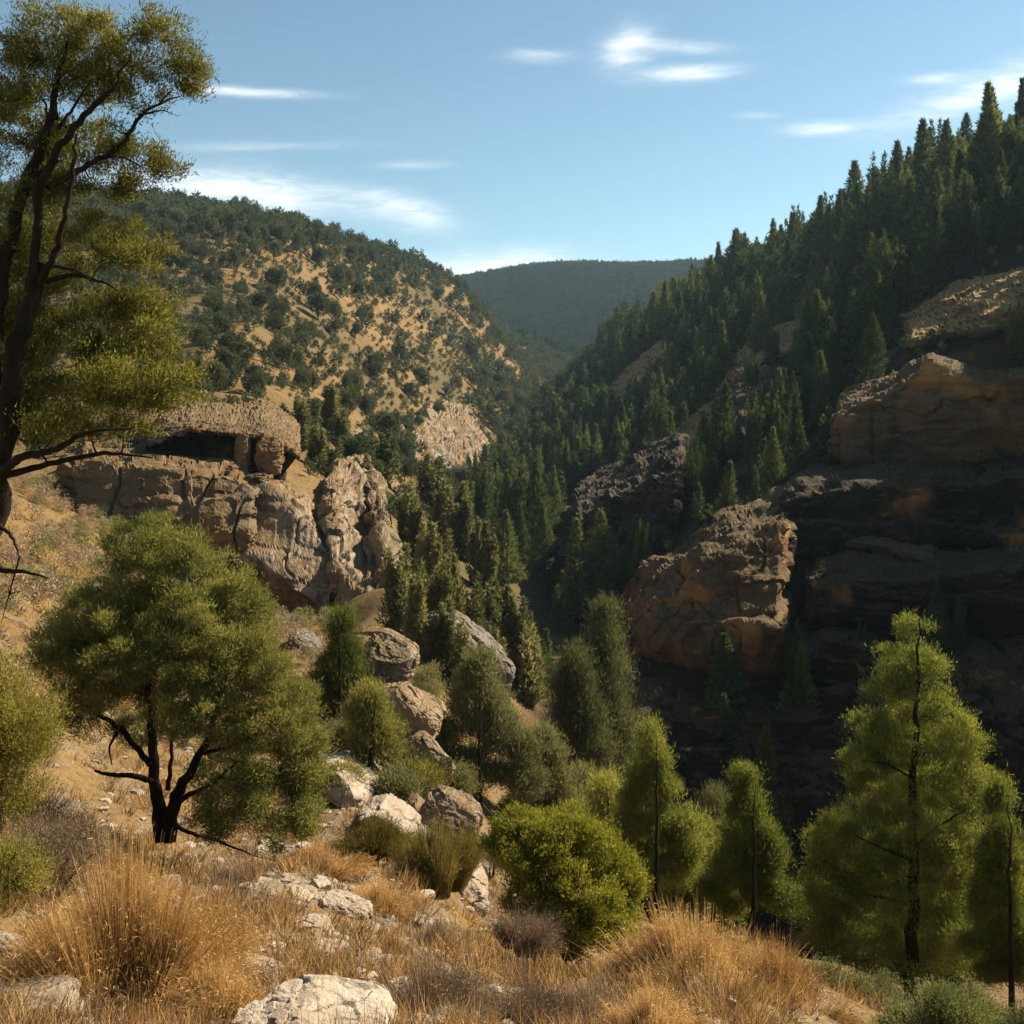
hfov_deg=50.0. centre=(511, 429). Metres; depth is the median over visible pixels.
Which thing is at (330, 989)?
boulder
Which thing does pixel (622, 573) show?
pine tree
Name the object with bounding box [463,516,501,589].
gully tree
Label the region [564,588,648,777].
pine tree
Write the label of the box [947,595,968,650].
pine tree
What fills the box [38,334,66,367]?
scrub tree
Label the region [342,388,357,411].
scrub tree
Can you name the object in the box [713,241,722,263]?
pine tree
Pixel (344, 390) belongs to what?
scrub tree
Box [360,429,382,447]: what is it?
scrub tree
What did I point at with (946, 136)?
pine tree
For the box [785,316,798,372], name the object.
pine tree
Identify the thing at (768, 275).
pine tree
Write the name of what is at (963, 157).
pine tree
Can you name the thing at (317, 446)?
gully tree
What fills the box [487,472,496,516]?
pine tree
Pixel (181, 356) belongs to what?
scrub tree
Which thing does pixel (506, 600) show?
gully tree
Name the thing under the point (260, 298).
scrub tree
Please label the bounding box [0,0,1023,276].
sky
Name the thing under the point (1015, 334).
pine tree
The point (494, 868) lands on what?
shrub
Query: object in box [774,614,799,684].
pine tree
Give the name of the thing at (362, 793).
flat boulder
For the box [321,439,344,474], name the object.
gully tree
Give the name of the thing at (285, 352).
scrub tree
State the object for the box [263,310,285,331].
scrub tree
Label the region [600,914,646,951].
shrub
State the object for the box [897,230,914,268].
pine tree
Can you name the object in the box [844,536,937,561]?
cliff
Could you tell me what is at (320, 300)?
scrub tree
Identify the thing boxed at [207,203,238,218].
scrub tree
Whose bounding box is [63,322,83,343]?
scrub tree
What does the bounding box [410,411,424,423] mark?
scrub tree
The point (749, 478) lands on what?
pine tree
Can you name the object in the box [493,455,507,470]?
scrub tree
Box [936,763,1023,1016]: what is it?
pine tree
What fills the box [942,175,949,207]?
pine tree
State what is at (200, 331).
scrub tree
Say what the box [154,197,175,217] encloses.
scrub tree
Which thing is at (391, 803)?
flat boulder
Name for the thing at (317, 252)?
scrub tree
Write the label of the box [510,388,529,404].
scrub tree
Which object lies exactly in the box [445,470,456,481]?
scrub tree
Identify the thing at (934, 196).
pine tree
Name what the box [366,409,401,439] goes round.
scrub tree
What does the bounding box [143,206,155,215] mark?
scrub tree
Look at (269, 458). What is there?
rock pillar
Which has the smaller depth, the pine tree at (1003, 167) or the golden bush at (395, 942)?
the golden bush at (395, 942)
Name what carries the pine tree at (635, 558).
on the terrain at (992, 353)
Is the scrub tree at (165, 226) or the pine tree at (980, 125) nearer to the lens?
the pine tree at (980, 125)
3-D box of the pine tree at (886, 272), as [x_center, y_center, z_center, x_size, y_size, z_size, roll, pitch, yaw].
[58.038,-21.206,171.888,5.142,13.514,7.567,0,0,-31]
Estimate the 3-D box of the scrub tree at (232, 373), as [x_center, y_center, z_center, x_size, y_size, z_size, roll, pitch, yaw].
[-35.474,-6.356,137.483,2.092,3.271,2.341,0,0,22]
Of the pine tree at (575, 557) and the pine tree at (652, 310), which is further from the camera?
the pine tree at (652, 310)
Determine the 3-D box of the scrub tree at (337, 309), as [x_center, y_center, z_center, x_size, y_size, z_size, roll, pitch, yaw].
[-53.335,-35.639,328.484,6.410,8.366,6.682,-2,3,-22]
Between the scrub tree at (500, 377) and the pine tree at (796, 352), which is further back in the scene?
the scrub tree at (500, 377)
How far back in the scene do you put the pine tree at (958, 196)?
190.64 m
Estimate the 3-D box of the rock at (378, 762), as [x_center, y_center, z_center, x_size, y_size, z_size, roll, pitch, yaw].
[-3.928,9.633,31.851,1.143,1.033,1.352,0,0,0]
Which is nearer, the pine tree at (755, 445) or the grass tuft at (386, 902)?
the grass tuft at (386, 902)
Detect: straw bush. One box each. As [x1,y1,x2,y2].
[323,809,424,864]
[380,804,492,899]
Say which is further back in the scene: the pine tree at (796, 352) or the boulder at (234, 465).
the pine tree at (796, 352)
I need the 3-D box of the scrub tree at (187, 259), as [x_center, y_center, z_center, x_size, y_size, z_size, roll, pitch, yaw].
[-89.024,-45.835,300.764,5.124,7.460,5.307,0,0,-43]
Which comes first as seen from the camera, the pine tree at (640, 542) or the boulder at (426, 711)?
the boulder at (426, 711)
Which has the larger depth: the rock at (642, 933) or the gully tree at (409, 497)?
the gully tree at (409, 497)
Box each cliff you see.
[55,436,259,569]
[146,399,301,459]
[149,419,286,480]
[223,479,334,620]
[315,453,403,611]
[351,426,399,494]
[398,399,491,471]
[555,432,689,594]
[608,632,1023,908]
[609,340,662,410]
[618,485,797,688]
[674,401,713,462]
[709,363,791,452]
[733,319,800,366]
[772,458,1023,571]
[784,620,883,687]
[804,544,1023,642]
[826,352,1023,468]
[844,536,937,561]
[898,265,1023,350]
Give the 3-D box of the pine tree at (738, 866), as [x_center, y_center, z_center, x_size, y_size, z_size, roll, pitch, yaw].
[6.056,10.455,27.820,3.508,4.474,1.810,0,0,0]
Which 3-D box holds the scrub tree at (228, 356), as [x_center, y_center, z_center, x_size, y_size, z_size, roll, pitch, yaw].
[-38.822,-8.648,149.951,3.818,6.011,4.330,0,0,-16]
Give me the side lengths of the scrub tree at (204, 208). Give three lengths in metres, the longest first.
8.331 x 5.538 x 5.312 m
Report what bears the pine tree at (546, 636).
on the terrain at (992, 353)
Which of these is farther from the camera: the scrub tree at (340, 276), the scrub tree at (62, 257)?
the scrub tree at (340, 276)
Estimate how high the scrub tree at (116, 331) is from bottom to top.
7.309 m
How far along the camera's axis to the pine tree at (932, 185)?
193.40 m
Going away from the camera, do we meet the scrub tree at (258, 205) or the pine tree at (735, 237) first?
the pine tree at (735, 237)
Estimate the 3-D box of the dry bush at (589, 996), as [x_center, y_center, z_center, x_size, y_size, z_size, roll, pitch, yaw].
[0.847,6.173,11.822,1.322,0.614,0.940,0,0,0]
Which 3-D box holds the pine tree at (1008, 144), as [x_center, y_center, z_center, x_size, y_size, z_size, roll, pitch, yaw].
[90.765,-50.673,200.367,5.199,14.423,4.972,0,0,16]
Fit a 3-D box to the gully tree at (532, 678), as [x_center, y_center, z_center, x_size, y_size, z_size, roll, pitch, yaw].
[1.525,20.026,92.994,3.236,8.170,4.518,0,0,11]
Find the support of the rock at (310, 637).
on the terrain at (992, 353)
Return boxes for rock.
[239,953,286,981]
[255,842,291,856]
[286,628,323,650]
[289,886,312,902]
[292,914,334,936]
[312,938,351,958]
[319,889,372,920]
[374,755,393,768]
[399,792,424,811]
[413,781,433,798]
[416,824,440,839]
[472,900,489,918]
[481,858,489,876]
[632,927,657,941]
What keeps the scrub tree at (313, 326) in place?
on the terrain at (992, 353)
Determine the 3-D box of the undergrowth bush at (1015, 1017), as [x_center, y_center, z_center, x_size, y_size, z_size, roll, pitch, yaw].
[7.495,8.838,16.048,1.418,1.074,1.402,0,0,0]
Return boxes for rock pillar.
[233,433,250,470]
[254,435,284,475]
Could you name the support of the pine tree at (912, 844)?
on the terrain at (992, 353)
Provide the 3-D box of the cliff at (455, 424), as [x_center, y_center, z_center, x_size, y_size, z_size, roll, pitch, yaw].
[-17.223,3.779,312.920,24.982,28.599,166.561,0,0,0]
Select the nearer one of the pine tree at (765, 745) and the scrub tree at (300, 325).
the pine tree at (765, 745)
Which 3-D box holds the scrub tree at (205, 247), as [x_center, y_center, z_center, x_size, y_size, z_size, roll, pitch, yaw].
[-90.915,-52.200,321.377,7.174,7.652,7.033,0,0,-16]
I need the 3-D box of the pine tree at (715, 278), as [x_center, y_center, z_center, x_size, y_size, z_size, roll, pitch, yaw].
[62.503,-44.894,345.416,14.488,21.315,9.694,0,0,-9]
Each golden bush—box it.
[0,800,285,1023]
[152,944,272,1023]
[172,877,273,953]
[275,837,379,882]
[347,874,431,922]
[368,928,425,955]
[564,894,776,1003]
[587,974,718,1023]
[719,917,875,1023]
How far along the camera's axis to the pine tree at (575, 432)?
282.61 m
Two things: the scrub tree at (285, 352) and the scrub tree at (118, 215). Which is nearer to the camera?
the scrub tree at (285, 352)
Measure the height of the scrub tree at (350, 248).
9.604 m
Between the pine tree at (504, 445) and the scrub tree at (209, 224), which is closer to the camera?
the pine tree at (504, 445)
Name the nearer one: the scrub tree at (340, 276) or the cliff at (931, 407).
the cliff at (931, 407)
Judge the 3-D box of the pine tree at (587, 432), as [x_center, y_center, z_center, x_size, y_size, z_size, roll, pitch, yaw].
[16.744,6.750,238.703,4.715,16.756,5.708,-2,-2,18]
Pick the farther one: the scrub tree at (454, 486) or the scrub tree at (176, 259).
the scrub tree at (176, 259)
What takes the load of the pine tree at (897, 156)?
on the terrain at (992, 353)
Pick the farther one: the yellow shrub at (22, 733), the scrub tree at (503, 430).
the scrub tree at (503, 430)
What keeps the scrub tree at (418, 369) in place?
on the terrain at (992, 353)
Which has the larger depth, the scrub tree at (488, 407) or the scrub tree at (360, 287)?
the scrub tree at (488, 407)
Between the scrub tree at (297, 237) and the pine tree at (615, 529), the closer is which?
the pine tree at (615, 529)
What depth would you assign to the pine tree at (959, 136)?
244.67 m
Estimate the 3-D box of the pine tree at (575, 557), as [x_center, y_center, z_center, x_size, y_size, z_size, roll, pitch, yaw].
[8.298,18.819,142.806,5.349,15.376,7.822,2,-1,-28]
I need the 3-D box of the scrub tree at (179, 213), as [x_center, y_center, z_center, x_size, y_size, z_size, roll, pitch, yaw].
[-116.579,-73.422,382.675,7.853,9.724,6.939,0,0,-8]
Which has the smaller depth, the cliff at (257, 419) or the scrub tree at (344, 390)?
the cliff at (257, 419)
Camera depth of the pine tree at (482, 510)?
168.15 m
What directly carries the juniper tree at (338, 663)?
on the terrain at (992, 353)
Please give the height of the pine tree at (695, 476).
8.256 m
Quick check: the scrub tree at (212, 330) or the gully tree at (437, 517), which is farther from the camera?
the scrub tree at (212, 330)
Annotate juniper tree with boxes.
[13,506,342,861]
[299,596,388,727]
[327,666,424,769]
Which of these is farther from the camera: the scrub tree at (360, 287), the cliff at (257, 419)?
the scrub tree at (360, 287)
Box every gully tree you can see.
[186,354,207,391]
[279,398,314,449]
[303,423,328,470]
[321,383,341,431]
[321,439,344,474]
[326,408,352,443]
[352,453,372,469]
[368,427,402,479]
[374,542,412,634]
[392,475,421,549]
[400,502,428,572]
[401,573,429,660]
[411,516,445,591]
[415,556,455,614]
[416,453,447,509]
[428,597,458,679]
[430,488,449,539]
[437,477,472,544]
[441,528,458,569]
[441,550,467,613]
[446,619,472,689]
[448,496,475,561]
[459,571,489,630]
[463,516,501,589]
[471,576,508,641]
[471,588,492,633]
[491,626,517,706]
[496,583,522,650]
[500,595,533,687]
[512,620,547,705]
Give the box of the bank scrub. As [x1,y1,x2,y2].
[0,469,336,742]
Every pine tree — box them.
[435,638,563,807]
[464,449,482,480]
[471,453,480,476]
[473,462,496,539]
[480,461,488,476]
[480,471,494,518]
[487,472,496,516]
[490,462,503,521]
[494,712,590,825]
[495,470,517,532]
[495,508,529,585]
[500,436,513,468]
[503,459,517,493]
[508,501,532,564]
[509,453,542,512]
[509,478,522,515]
[514,459,565,544]
[516,483,527,524]
[521,605,535,627]
[526,500,560,576]
[527,446,542,473]
[529,633,632,778]
[537,448,544,470]
[540,637,555,696]
[543,627,558,691]
[547,417,562,455]
[547,465,566,536]
[551,436,570,469]
[551,517,594,621]
[557,439,576,489]
[558,449,574,495]
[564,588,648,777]
[566,531,589,589]
[568,757,615,819]
[571,419,584,449]
[572,436,583,459]
[572,507,631,593]
[573,762,651,903]
[579,434,584,461]
[581,434,602,479]
[582,423,609,476]
[583,424,591,455]
[586,433,603,473]
[589,398,612,439]
[589,523,618,575]
[590,559,619,609]
[603,430,625,465]
[603,709,715,922]
[605,417,622,460]
[612,400,628,434]
[614,547,633,602]
[618,397,641,430]
[618,427,628,454]
[620,416,636,439]
[627,525,655,575]
[634,519,649,569]
[644,383,667,441]
[646,279,669,334]
[646,290,661,346]
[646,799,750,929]
[649,367,667,404]
[651,280,662,328]
[656,344,666,379]
[656,384,671,414]
[657,398,676,440]
[671,367,683,406]
[672,372,691,418]
[674,358,701,417]
[682,434,710,504]
[682,756,810,940]
[686,269,695,306]
[687,409,722,481]
[688,263,698,287]
[689,452,710,503]
[690,254,722,307]
[692,326,713,375]
[692,778,740,836]
[702,631,753,720]
[703,320,741,382]
[710,380,746,465]
[712,227,740,279]
[712,692,744,757]
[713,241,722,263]
[713,460,743,511]
[721,293,735,351]
[725,244,737,284]
[726,229,739,271]
[731,819,756,916]
[732,282,754,334]
[738,385,773,448]
[739,347,759,386]
[742,391,772,470]
[742,466,765,504]
[743,462,755,503]
[744,237,768,283]
[744,294,775,353]
[747,422,764,471]
[752,724,779,796]
[756,217,778,264]
[756,779,793,884]
[757,425,786,494]
[758,233,775,265]
[761,243,785,291]
[762,331,779,366]
[764,379,774,400]
[765,383,794,453]
[767,390,792,470]
[768,367,784,437]
[770,367,805,425]
[770,639,819,712]
[771,791,803,885]
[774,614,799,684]
[777,224,785,243]
[777,299,820,365]
[779,371,805,451]
[779,626,814,709]
[784,204,806,243]
[784,430,817,478]
[785,222,801,263]
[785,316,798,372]
[785,606,1001,998]
[788,211,794,237]
[788,260,819,313]
[792,296,819,375]
[796,316,857,400]
[796,332,817,388]
[798,330,851,408]
[802,195,828,262]
[803,253,829,302]
[806,203,838,264]
[807,349,835,425]
[810,288,825,342]
[815,191,834,213]
[816,266,829,317]
[817,450,841,465]
[821,297,838,345]
[825,189,843,255]
[825,200,863,258]
[833,192,849,218]
[840,266,903,357]
[842,159,866,208]
[844,312,869,376]
[848,188,854,208]
[850,189,870,235]
[851,662,897,744]
[852,182,861,211]
[855,311,891,382]
[857,621,868,642]
[858,242,878,287]
[862,253,904,321]
[864,149,887,209]
[866,229,909,310]
[867,170,882,212]
[870,188,893,236]
[876,138,911,200]
[877,171,893,226]
[887,162,910,222]
[890,170,905,229]
[890,238,912,308]
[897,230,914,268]
[903,192,968,269]
[904,146,912,164]
[906,199,960,294]
[908,152,917,168]
[910,116,934,191]
[913,125,935,165]
[914,117,958,201]
[921,178,945,231]
[922,580,952,640]
[926,117,946,154]
[927,169,946,206]
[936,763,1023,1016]
[939,165,946,186]
[941,127,960,165]
[941,203,951,239]
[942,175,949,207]
[944,135,973,186]
[944,149,968,214]
[944,167,974,251]
[946,169,967,231]
[947,171,980,253]
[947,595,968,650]
[950,136,968,169]
[956,112,973,148]
[957,671,976,693]
[963,85,1006,153]
[963,179,980,244]
[964,113,995,198]
[965,80,1009,185]
[982,166,1004,207]
[989,148,1011,205]
[990,180,1004,224]
[997,114,1016,182]
[1004,300,1023,353]
[1005,114,1015,136]
[1009,122,1023,185]
[1012,76,1023,130]
[1013,113,1020,131]
[1017,117,1023,138]
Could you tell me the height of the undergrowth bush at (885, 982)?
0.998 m
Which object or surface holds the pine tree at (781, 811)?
on the terrain at (992, 353)
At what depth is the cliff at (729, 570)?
95.34 m
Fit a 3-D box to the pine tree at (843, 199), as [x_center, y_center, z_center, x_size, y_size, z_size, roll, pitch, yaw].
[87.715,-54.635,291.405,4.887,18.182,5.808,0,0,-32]
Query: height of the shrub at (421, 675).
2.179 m
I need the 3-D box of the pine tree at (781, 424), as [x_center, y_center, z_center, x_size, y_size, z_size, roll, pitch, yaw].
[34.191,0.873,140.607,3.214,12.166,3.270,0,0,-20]
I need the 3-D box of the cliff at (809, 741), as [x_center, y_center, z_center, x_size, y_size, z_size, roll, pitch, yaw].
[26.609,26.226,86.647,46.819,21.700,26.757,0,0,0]
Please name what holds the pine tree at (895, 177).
on the terrain at (992, 353)
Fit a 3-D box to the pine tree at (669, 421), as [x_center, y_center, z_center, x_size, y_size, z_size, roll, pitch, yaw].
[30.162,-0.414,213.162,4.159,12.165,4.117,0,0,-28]
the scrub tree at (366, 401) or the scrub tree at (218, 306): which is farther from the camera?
the scrub tree at (218, 306)
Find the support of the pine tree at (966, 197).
on the terrain at (992, 353)
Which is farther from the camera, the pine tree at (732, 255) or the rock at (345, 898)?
the pine tree at (732, 255)
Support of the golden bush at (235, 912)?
on the terrain at (992, 353)
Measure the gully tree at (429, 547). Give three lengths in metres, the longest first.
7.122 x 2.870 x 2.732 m
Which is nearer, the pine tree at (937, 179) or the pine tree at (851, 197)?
the pine tree at (937, 179)
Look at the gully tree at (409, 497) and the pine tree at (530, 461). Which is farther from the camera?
the pine tree at (530, 461)
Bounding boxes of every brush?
[0,177,596,533]
[554,233,1023,697]
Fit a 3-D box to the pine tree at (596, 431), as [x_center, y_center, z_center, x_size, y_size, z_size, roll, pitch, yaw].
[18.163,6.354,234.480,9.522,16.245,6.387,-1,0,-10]
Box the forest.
[451,257,717,356]
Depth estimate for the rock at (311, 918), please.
13.88 m
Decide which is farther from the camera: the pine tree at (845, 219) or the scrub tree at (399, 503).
the pine tree at (845, 219)
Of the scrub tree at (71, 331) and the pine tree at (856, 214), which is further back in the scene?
the pine tree at (856, 214)
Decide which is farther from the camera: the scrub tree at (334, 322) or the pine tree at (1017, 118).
the scrub tree at (334, 322)
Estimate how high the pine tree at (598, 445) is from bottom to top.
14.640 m
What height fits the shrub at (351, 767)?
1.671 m
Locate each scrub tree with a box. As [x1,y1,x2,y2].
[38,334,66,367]
[53,209,70,223]
[58,254,69,265]
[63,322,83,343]
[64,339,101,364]
[68,292,94,320]
[69,221,94,243]
[71,278,90,294]
[72,207,86,215]
[76,289,98,301]
[83,187,99,200]
[92,303,108,322]
[94,270,115,290]
[105,316,129,342]
[106,209,129,224]
[107,205,122,214]
[122,271,135,284]
[129,198,154,218]
[140,221,155,240]
[142,214,162,231]
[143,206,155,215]
[148,266,170,286]
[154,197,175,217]
[157,219,179,237]
[162,243,174,263]
[166,206,188,226]
[171,351,186,372]
[172,248,184,270]
[176,232,196,256]
[177,251,194,272]
[178,322,190,340]
[182,221,198,239]
[187,210,210,234]
[187,321,212,350]
[190,239,211,258]
[195,262,221,285]
[200,203,212,215]
[201,292,219,310]
[202,356,229,391]
[203,217,219,241]
[204,325,216,342]
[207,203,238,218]
[211,311,235,334]
[212,330,254,379]
[214,301,226,313]
[214,307,232,331]
[214,345,240,370]
[218,303,236,318]
[219,211,239,235]
[223,247,240,267]
[224,367,236,387]
[228,195,239,204]
[235,295,249,316]
[237,231,250,249]
[239,207,250,216]
[239,358,249,369]
[240,196,250,205]
[240,369,266,397]
[241,222,259,240]
[241,365,264,394]
[242,199,264,211]
[246,287,270,311]
[256,224,270,240]
[256,281,276,301]
[263,265,287,292]
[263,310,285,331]
[264,240,283,257]
[265,298,289,317]
[266,219,285,239]
[270,211,287,225]
[270,337,293,368]
[271,333,284,352]
[273,224,289,244]
[285,212,303,229]
[289,348,305,366]
[290,231,306,248]
[292,315,314,346]
[293,368,307,389]
[293,390,321,430]
[298,366,312,382]
[301,283,321,308]
[302,320,316,335]
[305,226,323,244]
[306,291,331,319]
[308,370,320,389]
[311,244,327,262]
[322,225,338,245]
[322,316,343,331]
[325,264,345,284]
[325,297,342,318]
[334,432,354,456]
[337,262,349,272]
[339,431,373,459]
[340,372,353,389]
[340,389,350,405]
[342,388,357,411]
[345,268,355,285]
[346,243,358,255]
[349,321,362,338]
[349,370,363,387]
[349,383,361,402]
[353,278,366,295]
[353,432,368,443]
[356,304,367,324]
[357,423,372,434]
[358,393,373,415]
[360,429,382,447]
[360,447,375,465]
[365,412,381,427]
[366,245,380,265]
[366,352,389,379]
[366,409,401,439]
[368,360,383,379]
[370,394,376,413]
[371,458,384,471]
[391,339,406,359]
[396,494,419,513]
[397,438,413,457]
[401,460,414,480]
[403,379,421,399]
[408,420,418,432]
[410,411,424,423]
[412,363,430,381]
[413,460,423,481]
[414,406,430,421]
[428,401,445,411]
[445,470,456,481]
[447,478,458,494]
[449,463,467,481]
[462,337,480,356]
[475,394,484,411]
[477,417,486,432]
[480,403,493,415]
[491,369,509,384]
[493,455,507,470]
[494,424,509,440]
[497,432,508,444]
[499,385,513,404]
[509,402,521,416]
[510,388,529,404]
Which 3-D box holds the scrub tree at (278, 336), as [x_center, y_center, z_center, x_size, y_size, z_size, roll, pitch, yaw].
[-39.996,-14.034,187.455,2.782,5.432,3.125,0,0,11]
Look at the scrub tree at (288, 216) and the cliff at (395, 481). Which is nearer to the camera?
the cliff at (395, 481)
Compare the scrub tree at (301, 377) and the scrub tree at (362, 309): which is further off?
the scrub tree at (362, 309)
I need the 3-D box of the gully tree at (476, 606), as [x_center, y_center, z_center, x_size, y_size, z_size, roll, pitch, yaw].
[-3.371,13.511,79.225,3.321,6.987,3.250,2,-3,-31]
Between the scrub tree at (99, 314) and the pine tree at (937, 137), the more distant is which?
the pine tree at (937, 137)
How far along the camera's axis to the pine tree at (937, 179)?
205.08 m
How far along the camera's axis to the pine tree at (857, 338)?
159.18 m
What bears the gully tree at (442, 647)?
on the terrain at (992, 353)
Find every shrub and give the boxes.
[0,642,82,840]
[0,786,133,909]
[0,824,74,915]
[301,754,373,806]
[315,710,352,747]
[366,747,432,806]
[380,746,458,795]
[410,658,448,698]
[410,679,436,697]
[445,755,483,798]
[477,833,512,878]
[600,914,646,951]
[665,910,742,944]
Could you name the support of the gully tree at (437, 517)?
on the terrain at (992, 353)
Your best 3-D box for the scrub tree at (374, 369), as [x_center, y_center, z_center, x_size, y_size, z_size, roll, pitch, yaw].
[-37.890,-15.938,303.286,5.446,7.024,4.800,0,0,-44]
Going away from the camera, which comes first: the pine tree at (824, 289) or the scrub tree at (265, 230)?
the pine tree at (824, 289)
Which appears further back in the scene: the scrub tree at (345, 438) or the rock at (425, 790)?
the scrub tree at (345, 438)
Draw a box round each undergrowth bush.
[801,948,886,1003]
[837,961,917,1008]
[901,970,1014,1023]
[984,992,1023,1023]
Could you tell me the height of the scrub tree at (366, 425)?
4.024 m
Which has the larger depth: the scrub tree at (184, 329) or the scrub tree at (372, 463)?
the scrub tree at (184, 329)
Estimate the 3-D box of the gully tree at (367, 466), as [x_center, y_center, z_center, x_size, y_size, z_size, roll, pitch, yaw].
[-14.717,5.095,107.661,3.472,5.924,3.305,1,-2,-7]
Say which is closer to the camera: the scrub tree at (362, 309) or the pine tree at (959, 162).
the pine tree at (959, 162)
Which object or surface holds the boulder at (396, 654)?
on the terrain at (992, 353)
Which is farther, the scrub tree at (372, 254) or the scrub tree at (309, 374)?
the scrub tree at (372, 254)
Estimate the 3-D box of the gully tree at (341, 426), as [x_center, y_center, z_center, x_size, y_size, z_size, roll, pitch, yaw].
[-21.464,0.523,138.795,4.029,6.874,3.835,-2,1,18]
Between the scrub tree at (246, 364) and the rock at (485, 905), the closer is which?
the rock at (485, 905)
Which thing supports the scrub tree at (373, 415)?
on the terrain at (992, 353)
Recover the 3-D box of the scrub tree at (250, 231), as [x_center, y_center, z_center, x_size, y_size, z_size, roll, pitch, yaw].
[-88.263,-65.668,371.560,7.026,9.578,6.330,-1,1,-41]
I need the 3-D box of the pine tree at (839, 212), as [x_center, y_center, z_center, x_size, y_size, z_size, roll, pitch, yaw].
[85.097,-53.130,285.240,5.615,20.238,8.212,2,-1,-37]
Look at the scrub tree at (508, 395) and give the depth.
466.40 m
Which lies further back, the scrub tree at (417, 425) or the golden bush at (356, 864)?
the scrub tree at (417, 425)
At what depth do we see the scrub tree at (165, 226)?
351.53 m
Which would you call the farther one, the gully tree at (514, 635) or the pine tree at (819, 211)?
the pine tree at (819, 211)
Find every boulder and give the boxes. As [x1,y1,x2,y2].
[0,931,30,966]
[0,974,88,1022]
[225,460,240,475]
[231,974,396,1023]
[245,472,273,483]
[320,750,384,808]
[358,793,421,836]
[359,628,419,686]
[380,681,446,739]
[397,730,455,785]
[418,785,483,842]
[421,610,505,673]
[458,862,488,904]
[491,656,515,696]
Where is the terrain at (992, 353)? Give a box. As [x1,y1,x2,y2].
[0,183,1023,1023]
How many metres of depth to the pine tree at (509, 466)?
284.23 m
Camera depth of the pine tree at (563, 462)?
232.87 m
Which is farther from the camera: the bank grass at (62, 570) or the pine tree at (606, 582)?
the pine tree at (606, 582)
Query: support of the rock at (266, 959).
on the terrain at (992, 353)
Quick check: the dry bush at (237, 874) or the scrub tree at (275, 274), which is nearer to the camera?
the dry bush at (237, 874)
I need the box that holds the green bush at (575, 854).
[472,794,655,971]
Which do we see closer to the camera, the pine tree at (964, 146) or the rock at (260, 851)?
the rock at (260, 851)
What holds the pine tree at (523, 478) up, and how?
on the terrain at (992, 353)
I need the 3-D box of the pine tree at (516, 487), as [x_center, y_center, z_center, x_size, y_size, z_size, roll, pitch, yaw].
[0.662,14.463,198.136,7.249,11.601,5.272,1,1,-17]
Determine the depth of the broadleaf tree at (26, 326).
14.45 m
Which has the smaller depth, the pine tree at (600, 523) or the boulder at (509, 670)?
the boulder at (509, 670)
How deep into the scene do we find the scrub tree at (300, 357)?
188.89 m
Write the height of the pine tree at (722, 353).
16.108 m
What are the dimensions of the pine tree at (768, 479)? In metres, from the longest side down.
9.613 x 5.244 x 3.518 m
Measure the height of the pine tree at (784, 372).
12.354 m
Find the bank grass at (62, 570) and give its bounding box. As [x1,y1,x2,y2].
[0,474,325,741]
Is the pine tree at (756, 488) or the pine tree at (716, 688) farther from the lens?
the pine tree at (756, 488)
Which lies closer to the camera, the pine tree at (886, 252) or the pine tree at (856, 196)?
the pine tree at (886, 252)
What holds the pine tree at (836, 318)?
on the terrain at (992, 353)
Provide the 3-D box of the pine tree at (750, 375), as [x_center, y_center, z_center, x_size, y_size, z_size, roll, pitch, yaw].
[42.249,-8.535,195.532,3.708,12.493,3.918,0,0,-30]
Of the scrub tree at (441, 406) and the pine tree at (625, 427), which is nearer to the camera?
the pine tree at (625, 427)
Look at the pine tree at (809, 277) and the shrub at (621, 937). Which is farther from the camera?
the pine tree at (809, 277)
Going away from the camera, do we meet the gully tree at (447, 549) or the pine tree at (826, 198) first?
the gully tree at (447, 549)
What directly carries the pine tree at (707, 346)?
on the terrain at (992, 353)
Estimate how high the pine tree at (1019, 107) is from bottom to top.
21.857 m
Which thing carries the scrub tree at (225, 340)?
on the terrain at (992, 353)
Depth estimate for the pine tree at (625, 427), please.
239.74 m
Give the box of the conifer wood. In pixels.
[463,127,1023,656]
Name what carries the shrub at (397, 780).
on the terrain at (992, 353)
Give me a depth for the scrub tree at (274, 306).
258.07 m
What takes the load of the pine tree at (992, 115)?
on the terrain at (992, 353)
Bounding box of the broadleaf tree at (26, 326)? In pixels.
[0,0,223,622]
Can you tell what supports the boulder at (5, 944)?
on the terrain at (992, 353)
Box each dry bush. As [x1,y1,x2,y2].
[96,836,137,865]
[198,850,283,887]
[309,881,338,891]
[371,939,513,1021]
[411,908,471,951]
[457,963,595,1023]
[481,894,573,963]
[540,972,632,1023]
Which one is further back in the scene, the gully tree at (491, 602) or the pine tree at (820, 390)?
the pine tree at (820, 390)
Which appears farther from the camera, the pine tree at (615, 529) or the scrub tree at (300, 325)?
the scrub tree at (300, 325)
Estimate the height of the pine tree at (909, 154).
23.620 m
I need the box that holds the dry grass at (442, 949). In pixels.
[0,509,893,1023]
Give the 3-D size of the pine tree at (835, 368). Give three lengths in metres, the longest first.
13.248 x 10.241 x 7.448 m
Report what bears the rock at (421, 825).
on the terrain at (992, 353)
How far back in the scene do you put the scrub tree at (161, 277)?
273.98 m
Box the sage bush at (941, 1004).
[867,971,1011,1023]
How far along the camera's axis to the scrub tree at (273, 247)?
355.81 m
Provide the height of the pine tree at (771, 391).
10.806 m

